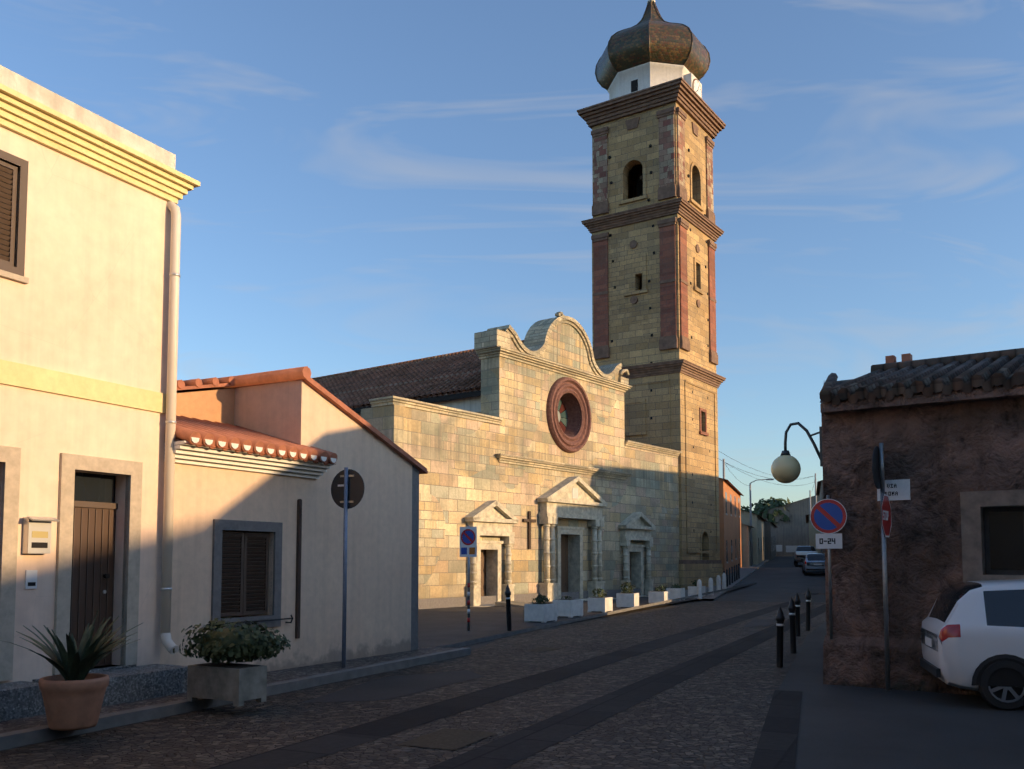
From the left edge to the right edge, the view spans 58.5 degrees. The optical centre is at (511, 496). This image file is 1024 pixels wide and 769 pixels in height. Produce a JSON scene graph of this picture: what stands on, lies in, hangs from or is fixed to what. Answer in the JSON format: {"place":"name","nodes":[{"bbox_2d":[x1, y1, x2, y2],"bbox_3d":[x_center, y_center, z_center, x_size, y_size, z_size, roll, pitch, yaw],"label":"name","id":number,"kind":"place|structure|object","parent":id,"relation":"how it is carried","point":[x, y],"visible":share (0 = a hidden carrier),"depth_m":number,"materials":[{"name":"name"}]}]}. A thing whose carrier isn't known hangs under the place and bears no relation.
{"place":"outdoors","nodes":[
{"label":"outdoors","id":0,"kind":"place"},
{"bbox_2d":[0,646,470,750],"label":"pavement","id":1,"kind":"structure","parent":0,"point":[19,732],"depth_m":10.68,"materials":[{"name":"stone"}]},
{"bbox_2d":[0,610,141,730],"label":"potted plant","id":2,"kind":"object","parent":1,"relation":"on","point":[73,693],"visible":1,"depth_m":8.62,"materials":[{"name":"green plant"}]},
{"bbox_2d":[173,617,290,706],"bbox_3d":[-3.163,1.837,10.457,1.361,0.953,1.187,-2,-5,29],"label":"trough plant","id":3,"kind":"object","parent":1,"relation":"on","point":[236,683],"visible":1,"depth_m":10.18,"materials":[{"name":"green plant"}]},
{"bbox_2d":[331,467,364,667],"bbox_3d":[-2.486,1.044,13.639,0.600,2.980,0.077,-2,-4,24],"label":"round sign","id":4,"kind":"object","parent":1,"relation":"on","point":[347,489],"visible":1,"depth_m":13.68,"materials":[{"name":"grey metal"}]},
{"bbox_2d":[0,593,825,768],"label":"cobbled street","id":5,"kind":"structure","parent":0,"point":[694,684],"depth_m":10.12,"materials":[{"name":"stone"}]},
{"bbox_2d":[505,584,810,667],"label":"bollards","id":6,"kind":"object","parent":5,"relation":"on","point":[794,613],"visible":1,"depth_m":16.88,"materials":[{"name":"black metal"}]},
{"bbox_2d":[0,0,1023,510],"label":"sky","id":7,"kind":"structure","parent":0,"point":[383,182],"materials":[{"name":"blue"}]},
{"bbox_2d":[418,583,756,647],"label":"forecourt paving","id":8,"kind":"structure","parent":0,"point":[442,627],"depth_m":24.36,"materials":[{"name":"stone"}]},
{"bbox_2d":[460,526,476,630],"bbox_3d":[-1.003,1.880,21.155,0.440,2.420,0.075,-2,-4,24],"label":"road sign","id":9,"kind":"object","parent":8,"relation":"on","point":[468,541],"visible":1,"depth_m":21.15,"materials":[{"name":"blue"}]},
{"bbox_2d":[495,601,530,606],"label":"step","id":10,"kind":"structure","parent":8,"relation":"on","point":[513,603],"depth_m":32.47,"materials":[{"name":"beige stone"}]},
{"bbox_2d":[524,573,725,622],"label":"planters","id":11,"kind":"object","parent":8,"relation":"on","point":[542,612],"visible":0.99,"depth_m":28.87,"materials":[{"name":"concrete"}]},
{"bbox_2d":[461,573,1023,768],"bbox_3d":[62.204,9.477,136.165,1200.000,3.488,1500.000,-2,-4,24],"label":"ground","id":12,"kind":"structure","parent":0,"point":[846,727],"depth_m":9.41,"materials":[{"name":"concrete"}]},
{"bbox_2d":[0,65,199,720],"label":"house","id":13,"kind":"structure","parent":12,"relation":"on","point":[90,227],"depth_m":10.62,"materials":[{"name":"paint"}]},
{"bbox_2d":[160,366,427,671],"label":"cream house","id":14,"kind":"structure","parent":12,"relation":"on","point":[263,460],"depth_m":13.90,"materials":[{"name":"paint"}]},
{"bbox_2d":[312,312,681,608],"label":"church","id":15,"kind":"structure","parent":12,"relation":"on","point":[545,478],"depth_m":36.81,"materials":[{"name":"stone"}]},
{"bbox_2d":[577,0,725,589],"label":"bell tower","id":16,"kind":"structure","parent":12,"relation":"on","point":[655,123],"depth_m":48.56,"materials":[{"name":"beige stone"}]},
{"bbox_2d":[685,478,825,601],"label":"background buildings","id":17,"kind":"structure","parent":12,"relation":"on","point":[774,573],"depth_m":69.84,"materials":[{"name":"paint"}]},
{"bbox_2d":[724,497,792,569],"bbox_3d":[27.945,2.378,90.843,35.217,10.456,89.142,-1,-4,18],"label":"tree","id":18,"kind":"object","parent":12,"relation":"on","point":[765,506],"visible":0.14,"depth_m":119.02,"materials":[{"name":"green plant"}]},
{"bbox_2d":[718,451,816,565],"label":"utility pole with wires","id":19,"kind":"object","parent":12,"relation":"on","point":[751,544],"visible":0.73,"depth_m":76.18,"materials":[{"name":"grey metal"}]},
{"bbox_2d":[794,546,817,561],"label":"silver pickup","id":20,"kind":"object","parent":12,"relation":"on","point":[801,552],"visible":0.59,"depth_m":75.05,"materials":[{"name":"grey metal"}]},
{"bbox_2d":[803,553,824,572],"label":"blue hatchback car","id":21,"kind":"object","parent":12,"relation":"on","point":[810,560],"visible":0.65,"depth_m":60.45,"materials":[{"name":"blue metal"}]},
{"bbox_2d":[801,559,824,574],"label":"car parts","id":22,"kind":"object","parent":21,"relation":"attached to","point":[804,572],"visible":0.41,"depth_m":60.41,"materials":[{"name":"black plastic"}]},
{"bbox_2d":[810,495,846,638],"bbox_3d":[4.437,0.972,12.758,0.490,2.000,0.157,-2,-4,24],"label":"no parking sign","id":23,"kind":"object","parent":12,"relation":"on","point":[828,516],"visible":1,"depth_m":12.71,"materials":[{"name":"red"}]},
{"bbox_2d":[872,443,891,690],"bbox_3d":[4.948,0.910,12.161,0.107,3.280,0.580,-3,-5,34],"label":"stop sign","id":24,"kind":"object","parent":12,"relation":"on","point":[878,470],"visible":1,"depth_m":12.13,"materials":[{"name":"grey metal"}]},
{"bbox_2d":[819,348,1023,695],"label":"old house","id":25,"kind":"structure","parent":12,"relation":"on","point":[948,431],"depth_m":12.25,"materials":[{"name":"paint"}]},
{"bbox_2d":[771,422,822,482],"bbox_3d":[4.149,-0.650,13.294,0.765,0.891,0.420,-3,-5,34],"label":"street lamp","id":26,"kind":"object","parent":25,"relation":"attached to","point":[785,467],"depth_m":13.22,"materials":[{"name":"grey glass"}]},
{"bbox_2d":[877,479,910,500],"bbox_3d":[5.183,-0.094,12.422,0.420,0.280,0.022,-3,-5,34],"label":"street name plate","id":27,"kind":"object","parent":25,"relation":"attached to","point":[899,489],"visible":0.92,"depth_m":12.39,"materials":[{"name":"metal"}]},
{"bbox_2d":[921,579,1023,690],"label":"car","id":28,"kind":"object","parent":12,"relation":"on","point":[968,627],"visible":0.9,"depth_m":10.62,"materials":[{"name":"white metal"}]},
{"bbox_2d":[920,636,1023,709],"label":"car parts","id":29,"kind":"object","parent":28,"relation":"attached to","point":[998,680],"visible":0.7,"depth_m":10.44,"materials":[{"name":"black rubber"}]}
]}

